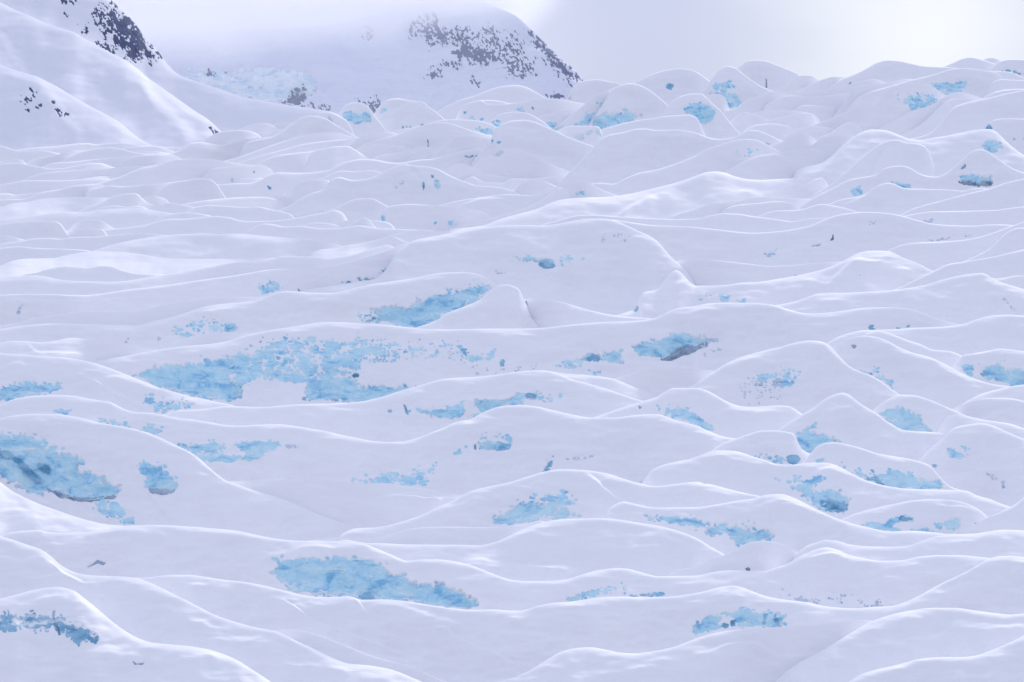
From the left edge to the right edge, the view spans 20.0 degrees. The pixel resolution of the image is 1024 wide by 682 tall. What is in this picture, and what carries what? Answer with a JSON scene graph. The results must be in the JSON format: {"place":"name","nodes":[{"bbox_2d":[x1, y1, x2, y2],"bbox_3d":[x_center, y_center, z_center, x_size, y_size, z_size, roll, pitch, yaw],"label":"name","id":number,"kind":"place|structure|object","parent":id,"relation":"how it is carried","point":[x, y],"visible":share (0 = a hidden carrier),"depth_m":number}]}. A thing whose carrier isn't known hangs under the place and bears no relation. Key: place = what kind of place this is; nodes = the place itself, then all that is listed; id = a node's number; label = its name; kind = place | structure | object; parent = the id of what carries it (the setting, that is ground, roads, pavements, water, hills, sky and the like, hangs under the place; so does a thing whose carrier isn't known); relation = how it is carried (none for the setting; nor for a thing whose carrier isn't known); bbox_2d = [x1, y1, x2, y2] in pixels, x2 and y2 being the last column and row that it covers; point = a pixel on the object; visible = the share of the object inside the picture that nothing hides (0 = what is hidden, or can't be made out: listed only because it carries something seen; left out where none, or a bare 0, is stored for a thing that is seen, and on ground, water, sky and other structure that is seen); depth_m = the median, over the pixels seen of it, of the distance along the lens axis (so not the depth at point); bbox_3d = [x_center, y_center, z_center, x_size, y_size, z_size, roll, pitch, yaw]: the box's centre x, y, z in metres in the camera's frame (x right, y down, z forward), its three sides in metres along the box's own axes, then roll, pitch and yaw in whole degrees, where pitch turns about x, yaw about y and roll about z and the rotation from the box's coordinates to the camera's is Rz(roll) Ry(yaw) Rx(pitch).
{"place":"outdoors","nodes":[
{"label":"outdoors","id":0,"kind":"place"},
{"bbox_2d":[0,65,151,149],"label":"mountain slope","id":1,"kind":"structure","parent":0,"point":[35,111],"depth_m":1476.74},
{"bbox_2d":[0,3,221,147],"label":"mountain slope","id":2,"kind":"structure","parent":0,"point":[135,101],"depth_m":1612.09},
{"bbox_2d":[0,0,338,130],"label":"mountain peak","id":3,"kind":"structure","parent":0,"point":[110,26],"depth_m":1881.64},
{"bbox_2d":[142,0,583,113],"bbox_3d":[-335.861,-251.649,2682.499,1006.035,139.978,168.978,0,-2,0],"label":"mountain","id":4,"kind":"structure","parent":0,"point":[435,55],"depth_m":2672.04},
{"bbox_2d":[112,0,1023,83],"label":"sky","id":5,"kind":"structure","parent":0,"point":[616,41]},
{"bbox_3d":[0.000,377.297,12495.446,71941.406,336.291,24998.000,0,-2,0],"label":"glacier","id":6,"kind":"structure","parent":0,"visible":0},
{"bbox_2d":[0,221,70,239],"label":"snow ridge","id":7,"kind":"structure","parent":6,"relation":"on","point":[26,230],"depth_m":948.50},
{"bbox_2d":[0,247,90,265],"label":"snow ridge","id":8,"kind":"structure","parent":6,"relation":"on","point":[8,254],"depth_m":884.09},
{"bbox_2d":[0,197,108,218],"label":"snow ridge","id":9,"kind":"structure","parent":6,"relation":"on","point":[50,205],"depth_m":1020.73},
{"bbox_2d":[0,163,114,184],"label":"snow ridge","id":10,"kind":"structure","parent":6,"relation":"on","point":[13,172],"depth_m":1155.68},
{"bbox_2d":[0,176,116,194],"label":"snow ridge","id":11,"kind":"structure","parent":6,"relation":"on","point":[26,187],"depth_m":1136.14},
{"bbox_2d":[0,482,121,535],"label":"snow ridge","id":12,"kind":"structure","parent":6,"relation":"on","point":[18,512],"depth_m":505.87},
{"bbox_2d":[0,338,156,362],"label":"snow ridge","id":13,"kind":"structure","parent":6,"relation":"on","point":[92,351],"depth_m":705.16},
{"bbox_2d":[0,233,165,250],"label":"snow ridge","id":14,"kind":"structure","parent":6,"relation":"on","point":[90,243],"depth_m":913.26},
{"bbox_2d":[0,208,171,229],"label":"snow ridge","id":15,"kind":"structure","parent":6,"relation":"on","point":[123,218],"depth_m":982.30},
{"bbox_2d":[22,165,154,180],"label":"snow ridge","id":16,"kind":"structure","parent":6,"relation":"on","point":[83,174],"depth_m":1163.36},
{"bbox_2d":[22,266,164,281],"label":"snow ridge","id":17,"kind":"structure","parent":6,"relation":"on","point":[98,274],"depth_m":832.76},
{"bbox_2d":[0,353,232,414],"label":"serac","id":18,"kind":"object","parent":6,"relation":"on","point":[21,376],"visible":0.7,"depth_m":652.10},
{"bbox_2d":[0,297,264,328],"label":"snow ridge","id":19,"kind":"structure","parent":6,"relation":"on","point":[164,311],"depth_m":762.51},
{"bbox_2d":[0,587,269,681],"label":"serac","id":20,"kind":"object","parent":6,"relation":"on","point":[56,634],"visible":1,"depth_m":420.95},
{"bbox_2d":[0,251,274,277],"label":"snow ridge","id":21,"kind":"structure","parent":6,"relation":"on","point":[136,263],"depth_m":859.11},
{"bbox_2d":[70,159,273,186],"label":"snow ridge","id":22,"kind":"structure","parent":6,"relation":"on","point":[175,170],"depth_m":1182.28},
{"bbox_2d":[0,414,353,540],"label":"serac","id":23,"kind":"object","parent":6,"relation":"on","point":[93,471],"visible":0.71,"depth_m":554.83},
{"bbox_2d":[153,179,225,204],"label":"snow ridge","id":24,"kind":"structure","parent":6,"relation":"on","point":[186,191],"depth_m":1074.01},
{"bbox_2d":[0,245,394,294],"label":"snow ridge","id":25,"kind":"structure","parent":6,"relation":"on","point":[31,284],"depth_m":826.30},
{"bbox_2d":[0,243,408,324],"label":"serac","id":26,"kind":"object","parent":6,"relation":"on","point":[16,308],"visible":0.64,"depth_m":828.47},
{"bbox_2d":[0,536,421,681],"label":"snow ridge","id":27,"kind":"structure","parent":6,"relation":"on","point":[144,610],"depth_m":434.09},
{"bbox_2d":[94,233,341,258],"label":"snow ridge","id":28,"kind":"structure","parent":6,"relation":"on","point":[213,246],"depth_m":906.94},
{"bbox_2d":[147,122,293,160],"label":"snow ridge","id":29,"kind":"structure","parent":6,"relation":"on","point":[203,150],"depth_m":1310.39},
{"bbox_2d":[103,210,347,235],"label":"snow ridge","id":30,"kind":"structure","parent":6,"relation":"on","point":[215,224],"depth_m":960.97},
{"bbox_2d":[181,197,284,209],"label":"snow ridge","id":31,"kind":"structure","parent":6,"relation":"on","point":[269,203],"depth_m":1054.74},
{"bbox_2d":[201,165,271,183],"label":"snow ridge","id":32,"kind":"structure","parent":6,"relation":"on","point":[226,175],"depth_m":1206.10},
{"bbox_2d":[186,205,293,220],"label":"snow ridge","id":33,"kind":"structure","parent":6,"relation":"on","point":[251,213],"depth_m":997.38},
{"bbox_2d":[0,272,497,349],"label":"serac","id":34,"kind":"object","parent":6,"relation":"on","point":[418,301],"visible":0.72,"depth_m":769.97},
{"bbox_2d":[226,132,349,162],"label":"snow ridge","id":35,"kind":"structure","parent":6,"relation":"on","point":[305,139],"depth_m":1303.73},
{"bbox_2d":[238,116,355,156],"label":"snow ridge","id":36,"kind":"structure","parent":6,"relation":"on","point":[304,125],"depth_m":1343.71},
{"bbox_2d":[243,224,413,245],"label":"snow ridge","id":37,"kind":"structure","parent":6,"relation":"on","point":[358,234],"depth_m":938.60},
{"bbox_2d":[302,146,369,172],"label":"snow ridge","id":38,"kind":"structure","parent":6,"relation":"on","point":[325,159],"depth_m":1267.45},
{"bbox_2d":[229,478,461,528],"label":"snow ridge","id":39,"kind":"structure","parent":6,"relation":"on","point":[355,505],"depth_m":538.08},
{"bbox_2d":[217,148,482,197],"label":"serac","id":40,"kind":"object","parent":6,"relation":"on","point":[276,184],"visible":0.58,"depth_m":1231.42},
{"bbox_2d":[330,198,387,220],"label":"snow ridge","id":41,"kind":"structure","parent":6,"relation":"on","point":[370,209],"depth_m":1008.16},
{"bbox_2d":[275,630,444,681],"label":"snow ridge","id":42,"kind":"structure","parent":6,"relation":"on","point":[335,650],"depth_m":430.57},
{"bbox_2d":[339,102,385,135],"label":"serac","id":43,"kind":"object","parent":6,"relation":"on","point":[361,118],"visible":0.49,"depth_m":1446.21},
{"bbox_2d":[0,395,734,494],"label":"serac","id":44,"kind":"object","parent":6,"relation":"on","point":[499,445],"visible":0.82,"depth_m":591.49},
{"bbox_2d":[309,230,452,257],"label":"snow ridge","id":45,"kind":"structure","parent":6,"relation":"on","point":[395,240],"depth_m":907.61},
{"bbox_2d":[277,164,520,217],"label":"serac","id":46,"kind":"object","parent":6,"relation":"on","point":[405,184],"visible":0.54,"depth_m":1092.81},
{"bbox_2d":[163,370,641,441],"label":"serac","id":47,"kind":"object","parent":6,"relation":"on","point":[415,412],"visible":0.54,"depth_m":626.04},
{"bbox_2d":[374,98,444,131],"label":"serac","id":48,"kind":"object","parent":6,"relation":"on","point":[393,114],"visible":0.5,"depth_m":1474.52},
{"bbox_2d":[356,122,491,150],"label":"serac","id":49,"kind":"object","parent":6,"relation":"on","point":[437,136],"visible":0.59,"depth_m":1322.74},
{"bbox_2d":[312,521,543,544],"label":"snow ridge","id":50,"kind":"structure","parent":6,"relation":"on","point":[452,536],"depth_m":492.45},
{"bbox_2d":[377,204,491,230],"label":"serac","id":51,"kind":"object","parent":6,"relation":"on","point":[421,217],"visible":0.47,"depth_m":1006.53},
{"bbox_2d":[416,285,538,328],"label":"snow ridge","id":52,"kind":"structure","parent":6,"relation":"on","point":[502,307],"depth_m":760.44},
{"bbox_2d":[436,85,545,119],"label":"snow ridge","id":53,"kind":"structure","parent":6,"relation":"on","point":[513,93],"depth_m":1644.58},
{"bbox_2d":[1,525,989,610],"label":"serac","id":54,"kind":"object","parent":6,"relation":"on","point":[828,577],"visible":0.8,"depth_m":472.69},
{"bbox_2d":[299,219,694,314],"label":"serac","id":55,"kind":"object","parent":6,"relation":"on","point":[608,266],"visible":0.62,"depth_m":894.49},
{"bbox_2d":[456,98,583,122],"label":"serac","id":56,"kind":"object","parent":6,"relation":"on","point":[487,111],"visible":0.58,"depth_m":1510.15},
{"bbox_2d":[93,303,960,406],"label":"serac","id":57,"kind":"object","parent":6,"relation":"on","point":[328,362],"visible":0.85,"depth_m":721.81},
{"bbox_2d":[439,181,616,217],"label":"serac","id":58,"kind":"object","parent":6,"relation":"on","point":[496,205],"visible":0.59,"depth_m":1045.68},
{"bbox_2d":[337,518,724,580],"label":"snow ridge","id":59,"kind":"structure","parent":6,"relation":"on","point":[557,550],"depth_m":486.40},
{"bbox_2d":[471,120,592,170],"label":"snow ridge","id":60,"kind":"structure","parent":6,"relation":"on","point":[549,145],"depth_m":1315.16},
{"bbox_2d":[339,469,759,537],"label":"serac","id":61,"kind":"object","parent":6,"relation":"on","point":[550,495],"visible":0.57,"depth_m":524.02},
{"bbox_2d":[137,556,1023,681],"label":"serac","id":62,"kind":"object","parent":6,"relation":"on","point":[445,644],"visible":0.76,"depth_m":444.45},
{"bbox_2d":[553,87,614,130],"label":"snow mound","id":63,"kind":"object","parent":6,"relation":"on","point":[584,114],"visible":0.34,"depth_m":1531.59},
{"bbox_2d":[524,298,649,327],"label":"snow ridge","id":64,"kind":"structure","parent":6,"relation":"on","point":[545,313],"depth_m":757.78},
{"bbox_2d":[540,370,656,400],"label":"snow ridge","id":65,"kind":"structure","parent":6,"relation":"on","point":[617,386],"depth_m":646.91},
{"bbox_2d":[588,83,667,129],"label":"serac","id":66,"kind":"object","parent":6,"relation":"on","point":[627,102],"visible":0.5,"depth_m":1537.35},
{"bbox_2d":[448,172,827,231],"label":"snow ridge","id":67,"kind":"structure","parent":6,"relation":"on","point":[669,201],"depth_m":1077.61},
{"bbox_2d":[601,114,704,135],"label":"snow ridge","id":68,"kind":"structure","parent":6,"relation":"on","point":[690,123],"depth_m":1383.29},
{"bbox_2d":[615,367,713,395],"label":"snow ridge","id":69,"kind":"structure","parent":6,"relation":"on","point":[658,381],"depth_m":661.51},
{"bbox_2d":[557,129,781,186],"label":"snow ridge","id":70,"kind":"structure","parent":6,"relation":"on","point":[613,158],"depth_m":1282.27},
{"bbox_2d":[633,68,709,104],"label":"serac","id":71,"kind":"object","parent":6,"relation":"on","point":[668,87],"visible":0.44,"depth_m":1727.30},
{"bbox_2d":[539,213,826,232],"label":"snow ridge","id":72,"kind":"structure","parent":6,"relation":"on","point":[737,222],"depth_m":968.25},
{"bbox_2d":[498,620,871,681],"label":"snow ridge","id":73,"kind":"structure","parent":6,"relation":"on","point":[772,654],"depth_m":417.16},
{"bbox_2d":[592,139,780,195],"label":"serac","id":74,"kind":"object","parent":6,"relation":"on","point":[723,157],"visible":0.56,"depth_m":1216.10},
{"bbox_2d":[594,388,801,438],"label":"serac","id":75,"kind":"object","parent":6,"relation":"on","point":[708,411],"visible":0.52,"depth_m":615.02},
{"bbox_2d":[661,93,739,138],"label":"serac","id":76,"kind":"object","parent":6,"relation":"on","point":[709,116],"visible":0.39,"depth_m":1464.62},
{"bbox_2d":[667,541,797,575],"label":"snow ridge","id":77,"kind":"structure","parent":6,"relation":"on","point":[760,556],"depth_m":477.28},
{"bbox_2d":[702,66,771,109],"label":"serac","id":78,"kind":"object","parent":6,"relation":"on","point":[734,87],"visible":0.34,"depth_m":1686.74},
{"bbox_2d":[670,197,809,218],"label":"snow ridge","id":79,"kind":"structure","parent":6,"relation":"on","point":[707,210],"depth_m":1071.72},
{"bbox_2d":[676,259,839,285],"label":"snow ridge","id":80,"kind":"structure","parent":6,"relation":"on","point":[709,272],"depth_m":872.92},
{"bbox_2d":[712,431,808,464],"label":"serac","id":81,"kind":"object","parent":6,"relation":"on","point":[780,447],"visible":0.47,"depth_m":575.25},
{"bbox_2d":[738,60,798,91],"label":"serac","id":82,"kind":"object","parent":6,"relation":"on","point":[769,75],"visible":0.32,"depth_m":1803.85},
{"bbox_2d":[724,154,816,179],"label":"snow ridge","id":83,"kind":"structure","parent":6,"relation":"on","point":[769,166],"depth_m":1235.97},
{"bbox_2d":[617,251,931,318],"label":"snow ridge","id":84,"kind":"object","parent":6,"relation":"on","point":[867,271],"visible":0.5,"depth_m":827.29},
{"bbox_2d":[603,494,975,554],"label":"serac","id":85,"kind":"object","parent":6,"relation":"on","point":[795,524],"visible":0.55,"depth_m":504.44},
{"bbox_2d":[688,341,899,413],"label":"serac","id":86,"kind":"object","parent":6,"relation":"on","point":[802,377],"visible":0.61,"depth_m":665.95},
{"bbox_2d":[762,92,848,110],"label":"snow ridge","id":87,"kind":"structure","parent":6,"relation":"on","point":[793,103],"depth_m":1644.73},
{"bbox_2d":[757,204,856,220],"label":"snow ridge","id":88,"kind":"structure","parent":6,"relation":"on","point":[822,211],"depth_m":994.09},
{"bbox_2d":[614,212,1012,265],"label":"snow ridge","id":89,"kind":"structure","parent":6,"relation":"on","point":[840,238],"depth_m":947.92},
{"bbox_2d":[641,450,1008,519],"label":"serac","id":90,"kind":"object","parent":6,"relation":"on","point":[835,491],"visible":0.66,"depth_m":539.72},
{"bbox_2d":[777,393,945,460],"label":"serac","id":91,"kind":"object","parent":6,"relation":"on","point":[845,418],"visible":0.51,"depth_m":597.16},
{"bbox_2d":[804,140,934,198],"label":"snow ridge","id":92,"kind":"structure","parent":6,"relation":"on","point":[916,157],"depth_m":1170.45},
{"bbox_2d":[812,83,945,130],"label":"serac","id":93,"kind":"object","parent":6,"relation":"on","point":[894,103],"visible":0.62,"depth_m":1542.67},
{"bbox_2d":[802,442,958,489],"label":"serac","id":94,"kind":"object","parent":6,"relation":"on","point":[888,470],"visible":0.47,"depth_m":554.97},
{"bbox_2d":[828,60,955,88],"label":"snow ridge","id":95,"kind":"structure","parent":6,"relation":"on","point":[887,71],"depth_m":1808.26},
{"bbox_2d":[775,608,1023,681],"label":"snow ridge","id":96,"kind":"structure","parent":6,"relation":"on","point":[895,639],"depth_m":423.81},
{"bbox_2d":[775,273,1023,324],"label":"snow ridge","id":97,"kind":"structure","parent":6,"relation":"on","point":[963,299],"depth_m":791.40},
{"bbox_2d":[828,183,985,214],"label":"snow ridge","id":98,"kind":"structure","parent":6,"relation":"on","point":[891,198],"depth_m":1055.65},
{"bbox_2d":[792,129,1023,185],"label":"serac","id":99,"kind":"object","parent":6,"relation":"on","point":[948,153],"visible":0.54,"depth_m":1265.69},
{"bbox_2d":[793,530,1023,560],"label":"snow ridge","id":100,"kind":"structure","parent":6,"relation":"on","point":[992,544],"depth_m":484.49},
{"bbox_2d":[797,149,1023,209],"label":"serac","id":101,"kind":"object","parent":6,"relation":"on","point":[979,168],"visible":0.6,"depth_m":1128.71},
{"bbox_2d":[863,331,960,366],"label":"snow ridge","id":102,"kind":"structure","parent":6,"relation":"on","point":[949,358],"depth_m":698.21},
{"bbox_2d":[842,499,987,533],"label":"serac","id":103,"kind":"object","parent":6,"relation":"on","point":[942,516],"visible":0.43,"depth_m":511.27},
{"bbox_2d":[873,395,966,432],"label":"serac","id":104,"kind":"object","parent":6,"relation":"on","point":[911,413],"visible":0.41,"depth_m":613.73},
{"bbox_2d":[832,336,1008,408],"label":"snow ridge","id":105,"kind":"structure","parent":6,"relation":"on","point":[898,370],"depth_m":674.33},
{"bbox_2d":[847,68,1001,110],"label":"serac","id":106,"kind":"object","parent":6,"relation":"on","point":[976,82],"visible":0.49,"depth_m":1695.69},
{"bbox_2d":[827,315,1023,355],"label":"snow ridge","id":107,"kind":"structure","parent":6,"relation":"on","point":[988,333],"depth_m":723.74},
{"bbox_2d":[877,92,981,134],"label":"snow ridge","id":108,"kind":"structure","parent":6,"relation":"on","point":[910,120],"depth_m":1548.04},
{"bbox_2d":[850,636,1023,681],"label":"snow ridge","id":109,"kind":"structure","parent":6,"relation":"on","point":[1004,663],"depth_m":407.80},
{"bbox_2d":[889,222,1023,270],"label":"snow ridge","id":110,"kind":"structure","parent":6,"relation":"on","point":[932,256],"depth_m":906.55},
{"bbox_2d":[895,249,1023,289],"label":"snow ridge","id":111,"kind":"structure","parent":6,"relation":"on","point":[1004,265],"depth_m":846.20},
{"bbox_2d":[901,179,1023,215],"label":"snow ridge","id":112,"kind":"structure","parent":6,"relation":"on","point":[1010,194],"depth_m":1043.95},
{"bbox_2d":[905,206,1023,225],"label":"snow ridge","id":113,"kind":"structure","parent":6,"relation":"on","point":[1011,216],"depth_m":988.59},
{"bbox_2d":[912,90,1023,139],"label":"snow ridge","id":114,"kind":"structure","parent":6,"relation":"on","point":[973,115],"depth_m":1466.37},
{"bbox_2d":[919,423,1023,505],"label":"snow ridge","id":115,"kind":"structure","parent":6,"relation":"on","point":[983,460],"depth_m":577.40},
{"bbox_2d":[951,349,1023,386],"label":"serac","id":116,"kind":"object","parent":6,"relation":"on","point":[1003,367],"visible":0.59,"depth_m":681.18},
{"bbox_2d":[952,398,1023,427],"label":"snow ridge","id":117,"kind":"structure","parent":6,"relation":"on","point":[1008,410],"depth_m":616.70},
{"bbox_2d":[952,498,1023,533],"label":"snow ridge","id":118,"kind":"structure","parent":6,"relation":"on","point":[1011,518],"depth_m":504.46},
{"bbox_2d":[964,228,1023,261],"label":"snow ridge","id":119,"kind":"structure","parent":6,"relation":"on","point":[1012,240],"depth_m":896.56},
{"bbox_2d":[985,118,1023,154],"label":"serac","id":120,"kind":"object","parent":6,"relation":"on","point":[1010,131],"visible":0.32,"depth_m":1377.20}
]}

